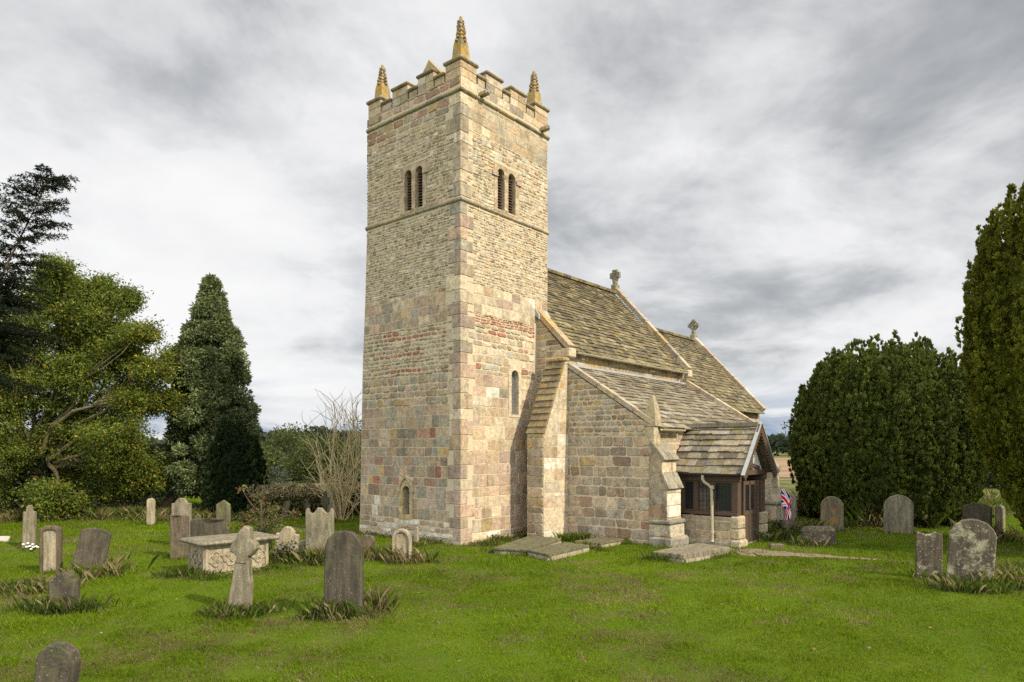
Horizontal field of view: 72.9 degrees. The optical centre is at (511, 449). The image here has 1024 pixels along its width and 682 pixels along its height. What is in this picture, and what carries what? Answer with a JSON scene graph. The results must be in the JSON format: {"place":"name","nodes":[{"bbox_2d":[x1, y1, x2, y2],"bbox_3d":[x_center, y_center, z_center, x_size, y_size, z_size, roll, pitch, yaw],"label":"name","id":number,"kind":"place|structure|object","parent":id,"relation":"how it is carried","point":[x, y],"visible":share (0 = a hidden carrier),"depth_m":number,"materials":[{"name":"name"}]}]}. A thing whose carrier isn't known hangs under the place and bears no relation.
{"place":"outdoors","nodes":[
{"label":"outdoors","id":0,"kind":"place"},
{"bbox_2d":[1,451,1002,497],"bbox_3d":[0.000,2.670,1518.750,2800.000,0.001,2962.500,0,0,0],"label":"rough meadow","id":1,"kind":"structure","parent":0,"point":[786,485],"depth_m":55.92,"materials":[{"name":"green plant"}]},
{"bbox_2d":[0,496,1023,681],"bbox_3d":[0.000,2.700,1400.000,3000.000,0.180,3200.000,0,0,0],"label":"ground","id":2,"kind":"structure","parent":0,"point":[337,637],"depth_m":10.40,"materials":[{"name":"green plant"}]},
{"bbox_2d":[0,536,9,541],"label":"ledger slab","id":3,"kind":"structure","parent":2,"relation":"on","point":[5,538],"depth_m":20.24,"materials":[{"name":"white stone"}]},
{"bbox_2d":[22,505,36,547],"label":"headstone","id":4,"kind":"object","parent":2,"relation":"on","point":[29,526],"visible":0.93,"depth_m":18.87,"materials":[{"name":"grey stone"}]},
{"bbox_2d":[22,542,38,551],"bbox_3d":[-12.749,2.599,18.395,0.396,0.249,0.209,0,0,0],"label":"flower bunch","id":5,"kind":"object","parent":2,"relation":"on","point":[30,548],"visible":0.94,"depth_m":18.39,"materials":[{"name":"white plant"}]},
{"bbox_2d":[0,163,79,393],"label":"spruce tree","id":6,"kind":"object","parent":2,"relation":"on","point":[15,333],"visible":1,"depth_m":17.37,"materials":[{"name":"green plant"}]},
{"bbox_2d":[39,525,62,572],"bbox_3d":[-10.126,2.339,15.244,0.411,1.340,0.170,0,0,-16],"label":"headstone","id":7,"kind":"object","parent":2,"relation":"on","point":[50,546],"visible":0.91,"depth_m":15.20,"materials":[{"name":"brown stone"}]},
{"bbox_2d":[34,641,81,681],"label":"headstone","id":8,"kind":"object","parent":2,"relation":"on","point":[57,661],"visible":1,"depth_m":7.26,"materials":[{"name":"stone"}]},
{"bbox_2d":[48,571,80,607],"bbox_3d":[-7.487,2.514,11.614,0.439,0.946,0.160,0,0,-13],"label":"headstone","id":9,"kind":"object","parent":2,"relation":"on","point":[64,583],"visible":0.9,"depth_m":11.54,"materials":[{"name":"stone"}]},
{"bbox_2d":[1,493,177,504],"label":"boundary wall","id":10,"kind":"structure","parent":2,"relation":"on","point":[145,500],"depth_m":32.36,"materials":[{"name":"stone"}]},
{"bbox_2d":[65,483,114,515],"bbox_3d":[-16.550,2.108,27.084,1.907,1.584,1.443,0,0,0],"label":"bush","id":11,"kind":"object","parent":2,"relation":"on","point":[98,503],"visible":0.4,"depth_m":27.06,"materials":[{"name":"green plant"}]},
{"bbox_2d":[72,528,111,570],"bbox_3d":[-8.928,2.324,14.683,0.592,1.325,0.130,12,-8,-21],"label":"headstone","id":12,"kind":"object","parent":2,"relation":"on","point":[93,544],"visible":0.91,"depth_m":14.66,"materials":[{"name":"stone"}]},
{"bbox_2d":[0,249,190,521],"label":"ash tree","id":13,"kind":"object","parent":2,"relation":"on","point":[85,313],"visible":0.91,"depth_m":26.71,"materials":[{"name":"green plant"}]},
{"bbox_2d":[100,492,143,508],"bbox_3d":[-15.736,2.309,27.807,1.807,1.182,1.247,0,0,0],"label":"bush","id":14,"kind":"object","parent":2,"relation":"on","point":[127,500],"visible":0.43,"depth_m":27.77,"materials":[{"name":"green plant"}]},
{"bbox_2d":[146,498,155,525],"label":"headstone","id":15,"kind":"object","parent":2,"relation":"on","point":[151,507],"visible":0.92,"depth_m":24.89,"materials":[{"name":"stone"}]},
{"bbox_2d":[170,515,188,558],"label":"headstone","id":16,"kind":"object","parent":2,"relation":"on","point":[179,527],"visible":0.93,"depth_m":16.95,"materials":[{"name":"brown stone"}]},
{"bbox_2d":[171,498,191,536],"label":"headstone","id":17,"kind":"object","parent":2,"relation":"on","point":[181,506],"visible":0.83,"depth_m":19.03,"materials":[{"name":"grey stone"}]},
{"bbox_2d":[139,272,262,509],"bbox_3d":[-13.137,-2.262,29.299,5.311,10.461,4.538,0,0,0],"label":"cypress tree","id":18,"kind":"object","parent":2,"relation":"on","point":[213,376],"visible":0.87,"depth_m":28.27,"materials":[{"name":"green plant"}]},
{"bbox_2d":[190,518,225,536],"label":"headstone","id":19,"kind":"object","parent":2,"relation":"on","point":[205,527],"visible":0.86,"depth_m":17.78,"materials":[{"name":"stone"}]},
{"bbox_2d":[216,500,230,533],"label":"headstone","id":20,"kind":"object","parent":2,"relation":"on","point":[223,509],"visible":0.55,"depth_m":20.46,"materials":[{"name":"stone"}]},
{"bbox_2d":[180,531,279,573],"bbox_3d":[-6.223,2.415,15.347,1.763,0.970,1.190,0,0,-45],"label":"chest tomb","id":21,"kind":"object","parent":2,"relation":"on","point":[211,552],"visible":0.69,"depth_m":14.86,"materials":[{"name":"grey stone"}]},
{"bbox_2d":[199,414,268,511],"bbox_3d":[-11.133,0.726,27.841,2.397,4.361,1.877,0,0,0],"label":"fastigiate yew","id":22,"kind":"object","parent":2,"relation":"on","point":[233,468],"visible":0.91,"depth_m":27.19,"materials":[{"name":"green plant"}]},
{"bbox_2d":[227,525,259,610],"bbox_3d":[-4.480,2.084,11.523,0.447,1.639,0.200,4,-3,3],"label":"stone cross","id":23,"kind":"object","parent":2,"relation":"on","point":[244,546],"visible":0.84,"depth_m":11.44,"materials":[{"name":"grey stone"}]},
{"bbox_2d":[253,528,271,550],"bbox_3d":[-6.559,2.367,17.826,0.738,0.732,0.731,0,0,0],"label":"ivy mound","id":24,"kind":"object","parent":2,"relation":"on","point":[263,529],"visible":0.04,"depth_m":17.90,"materials":[{"name":"green plant"}]},
{"bbox_2d":[233,484,301,534],"bbox_3d":[-6.861,1.882,19.423,1.740,1.836,1.312,0,0,0],"label":"rose bush","id":25,"kind":"object","parent":2,"relation":"on","point":[266,525],"visible":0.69,"depth_m":19.39,"materials":[{"name":"green plant"}]},
{"bbox_2d":[256,441,292,484],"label":"tree","id":26,"kind":"object","parent":2,"relation":"on","point":[268,456],"visible":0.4,"depth_m":51.97,"materials":[{"name":"green plant"}]},
{"bbox_2d":[267,461,292,486],"bbox_3d":[-12.686,1.728,37.860,1.588,2.345,1.437,0,0,44],"label":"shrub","id":27,"kind":"object","parent":2,"relation":"on","point":[286,475],"visible":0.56,"depth_m":37.82,"materials":[{"name":"green plant"}]},
{"bbox_2d":[281,501,290,517],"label":"headstone","id":28,"kind":"object","parent":2,"relation":"on","point":[287,505],"visible":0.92,"depth_m":27.02,"materials":[{"name":"grey stone"}]},
{"bbox_2d":[274,526,299,558],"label":"headstone","id":29,"kind":"object","parent":2,"relation":"on","point":[286,534],"visible":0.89,"depth_m":16.57,"materials":[{"name":"stone"}]},
{"bbox_2d":[259,422,324,480],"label":"tree","id":30,"kind":"object","parent":2,"relation":"on","point":[285,436],"visible":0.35,"depth_m":59.10,"materials":[{"name":"green plant"}]},
{"bbox_2d":[269,540,314,563],"bbox_3d":[-5.331,2.454,16.355,1.402,0.629,0.371,0,0,0],"label":"ivy plant","id":31,"kind":"object","parent":2,"relation":"on","point":[286,547],"visible":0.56,"depth_m":16.38,"materials":[{"name":"green plant"}]},
{"bbox_2d":[299,539,304,552],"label":"headstone","id":32,"kind":"object","parent":2,"relation":"on","point":[303,542],"visible":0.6,"depth_m":17.08,"materials":[{"name":"stone"}]},
{"bbox_2d":[246,480,360,516],"bbox_3d":[-8.209,2.015,27.933,4.767,1.560,2.170,0,0,-15],"label":"hedge","id":33,"kind":"object","parent":2,"relation":"on","point":[294,494],"visible":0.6,"depth_m":27.44,"materials":[{"name":"brown plant"}]},
{"bbox_2d":[303,500,310,511],"bbox_3d":[-7.999,2.432,27.100,0.267,0.937,0.110,0,0,-1],"label":"memorial cross","id":34,"kind":"object","parent":2,"relation":"on","point":[307,504],"visible":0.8,"depth_m":27.05,"materials":[{"name":"stone"}]},
{"bbox_2d":[286,431,348,482],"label":"tree","id":35,"kind":"object","parent":2,"relation":"on","point":[297,465],"visible":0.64,"depth_m":55.16,"materials":[{"name":"green plant"}]},
{"bbox_2d":[305,507,334,555],"bbox_3d":[-4.603,2.205,16.630,0.671,1.619,0.130,0,0,-1],"label":"headstone","id":36,"kind":"object","parent":2,"relation":"on","point":[319,527],"visible":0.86,"depth_m":16.57,"materials":[{"name":"grey stone"}]},
{"bbox_2d":[321,491,328,511],"bbox_3d":[-6.876,2.220,25.524,0.287,1.365,0.110,0,0,0],"label":"memorial cross","id":37,"kind":"object","parent":2,"relation":"on","point":[324,500],"visible":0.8,"depth_m":25.47,"materials":[{"name":"stone"}]},
{"bbox_2d":[298,389,361,520],"bbox_3d":[-6.691,0.101,25.935,3.513,5.714,2.971,0,0,0],"label":"bare willow","id":38,"kind":"object","parent":2,"relation":"on","point":[340,511],"visible":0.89,"depth_m":26.04,"materials":[{"name":"brown plant"}]},
{"bbox_2d":[327,489,333,512],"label":"headstone","id":39,"kind":"object","parent":2,"relation":"on","point":[329,506],"visible":0.35,"depth_m":25.76,"materials":[{"name":"stone"}]},
{"bbox_2d":[320,434,360,476],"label":"tree","id":40,"kind":"object","parent":2,"relation":"on","point":[342,442],"visible":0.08,"depth_m":61.74,"materials":[{"name":"green plant"}]},
{"bbox_2d":[324,530,364,615],"bbox_3d":[-2.728,2.166,11.276,0.630,1.681,0.150,0,-2,3],"label":"headstone","id":41,"kind":"object","parent":2,"relation":"on","point":[344,566],"visible":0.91,"depth_m":11.21,"materials":[{"name":"stone"}]},
{"bbox_2d":[328,418,361,486],"bbox_3d":[-6.715,0.728,31.029,2.992,4.344,2.993,0,0,0],"label":"leafy tree","id":42,"kind":"object","parent":2,"relation":"on","point":[345,471],"visible":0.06,"depth_m":30.76,"materials":[{"name":"green plant"}]},
{"bbox_2d":[361,535,375,552],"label":"headstone","id":43,"kind":"object","parent":2,"relation":"on","point":[369,540],"visible":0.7,"depth_m":17.78,"materials":[{"name":"brown stone"}]},
{"bbox_2d":[2,425,790,456],"bbox_3d":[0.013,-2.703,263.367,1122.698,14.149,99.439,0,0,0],"label":"distant wood","id":44,"kind":"object","parent":2,"relation":"on","point":[778,443],"visible":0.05,"depth_m":240.51,"materials":[{"name":"green plant"}]},
{"bbox_2d":[392,528,411,562],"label":"headstone","id":45,"kind":"object","parent":2,"relation":"on","point":[401,537],"visible":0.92,"depth_m":16.48,"materials":[{"name":"stone"}]},
{"bbox_2d":[414,527,418,543],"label":"headstone","id":46,"kind":"object","parent":2,"relation":"on","point":[416,533],"visible":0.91,"depth_m":19.38,"materials":[{"name":"stone"}]},
{"bbox_2d":[0,486,1023,622],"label":"rough grass","id":47,"kind":"structure","parent":2,"relation":"on","point":[1010,575],"depth_m":15.12,"materials":[{"name":"green plant"}]},
{"bbox_2d":[13,528,1022,680],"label":"fallen leaves","id":48,"kind":"object","parent":2,"relation":"on","point":[869,647],"visible":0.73,"depth_m":10.28,"materials":[{"name":"brown plant"}]},
{"bbox_2d":[493,535,560,555],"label":"ledger slab","id":49,"kind":"structure","parent":2,"relation":"on","point":[523,545],"depth_m":18.47,"materials":[{"name":"stone"}]},
{"bbox_2d":[527,542,588,560],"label":"ledger slab","id":50,"kind":"structure","parent":2,"relation":"on","point":[555,551],"depth_m":17.53,"materials":[{"name":"stone"}]},
{"bbox_2d":[359,16,783,547],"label":"church","id":51,"kind":"structure","parent":2,"relation":"on","point":[510,380],"depth_m":20.70,"materials":[{"name":"stone"}]},
{"bbox_2d":[575,536,626,546],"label":"ledger slab","id":52,"kind":"structure","parent":2,"relation":"on","point":[604,541],"depth_m":19.48,"materials":[{"name":"stone"}]},
{"bbox_2d":[653,543,729,562],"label":"ledger slab","id":53,"kind":"structure","parent":2,"relation":"on","point":[692,552],"depth_m":17.06,"materials":[{"name":"grey stone"}]},
{"bbox_2d":[768,543,783,548],"bbox_3d":[7.216,2.685,18.933,0.380,0.230,0.220,0,0,4],"label":"kerb stone","id":54,"kind":"object","parent":2,"relation":"on","point":[776,545],"visible":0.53,"depth_m":18.83,"materials":[{"name":"brown stone"}]},
{"bbox_2d":[779,519,793,532],"bbox_3d":[8.635,2.498,21.784,0.460,0.605,0.460,0,0,0],"label":"stone pot","id":55,"kind":"object","parent":2,"relation":"on","point":[785,522],"visible":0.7,"depth_m":21.64,"materials":[{"name":"grey stone"}]},
{"bbox_2d":[780,494,797,520],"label":"headstone","id":56,"kind":"object","parent":2,"relation":"on","point":[793,497],"visible":0.35,"depth_m":26.18,"materials":[{"name":"stone"}]},
{"bbox_2d":[781,414,803,479],"bbox_3d":[12.384,0.337,30.023,1.453,4.927,0.913,0,0,0],"label":"sapling","id":57,"kind":"object","parent":2,"relation":"on","point":[786,436],"visible":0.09,"depth_m":30.20,"materials":[{"name":"green plant"}]},
{"bbox_2d":[801,525,836,544],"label":"stone block","id":58,"kind":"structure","parent":2,"relation":"on","point":[825,532],"depth_m":19.68,"materials":[{"name":"grey stone"}]},
{"bbox_2d":[820,496,843,531],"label":"headstone","id":59,"kind":"object","parent":2,"relation":"on","point":[832,508],"visible":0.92,"depth_m":22.80,"materials":[{"name":"stone"}]},
{"bbox_2d":[787,329,989,522],"bbox_3d":[14.007,-0.718,26.147,6.747,7.271,6.778,0,0,0],"label":"yew tree","id":60,"kind":"object","parent":2,"relation":"on","point":[873,426],"visible":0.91,"depth_m":23.95,"materials":[{"name":"green plant"}]},
{"bbox_2d":[883,494,913,534],"bbox_3d":[12.354,2.224,22.173,0.858,1.567,0.130,0,0,19],"label":"headstone","id":61,"kind":"object","parent":2,"relation":"on","point":[898,512],"visible":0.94,"depth_m":22.12,"materials":[{"name":"grey stone"}]},
{"bbox_2d":[915,531,942,578],"bbox_3d":[8.749,2.362,14.554,0.492,1.271,0.130,0,-3,21],"label":"headstone","id":62,"kind":"object","parent":2,"relation":"on","point":[929,553],"visible":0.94,"depth_m":14.51,"materials":[{"name":"grey stone"}]},
{"bbox_2d":[946,518,996,582],"bbox_3d":[8.893,2.161,13.452,0.771,1.636,0.150,4,2,25],"label":"headstone","id":63,"kind":"object","parent":2,"relation":"on","point":[972,543],"visible":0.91,"depth_m":13.38,"materials":[{"name":"grey stone"}]},
{"bbox_2d":[963,503,991,526],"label":"headstone","id":64,"kind":"object","parent":2,"relation":"on","point":[981,512],"visible":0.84,"depth_m":20.42,"materials":[{"name":"stone"}]},
{"bbox_2d":[954,181,1023,528],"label":"irish yew","id":65,"kind":"object","parent":2,"relation":"on","point":[991,356],"visible":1,"depth_m":17.97,"materials":[{"name":"green plant"}]},
{"bbox_2d":[984,457,1003,488],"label":"hedgerow tree","id":66,"kind":"object","parent":2,"relation":"on","point":[989,483],"visible":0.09,"depth_m":47.47,"materials":[{"name":"green plant"}]},
{"bbox_2d":[995,505,1005,531],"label":"headstone","id":67,"kind":"object","parent":2,"relation":"on","point":[1000,512],"visible":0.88,"depth_m":22.54,"materials":[{"name":"grey stone"}]},
{"bbox_2d":[0,0,1023,439],"label":"sky","id":68,"kind":"structure","parent":0,"point":[795,181],"materials":[{"name":"grey"}]},
{"bbox_2d":[774,458,795,476],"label":"stubble field","id":69,"kind":"structure","parent":0,"point":[784,466],"depth_m":101.04,"materials":[{"name":"beige plant"}]},
{"bbox_2d":[781,488,790,519],"bbox_3d":[8.668,1.981,21.930,0.347,1.640,0.110,0,0,0],"label":"flag","id":70,"kind":"object","parent":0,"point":[785,500],"visible":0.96,"depth_m":21.93,"materials":[{"name":"fabric"}]},
{"bbox_2d":[731,548,879,559],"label":"gravel path","id":71,"kind":"structure","parent":0,"point":[751,551],"depth_m":17.74,"materials":[{"name":"beige gravel"}]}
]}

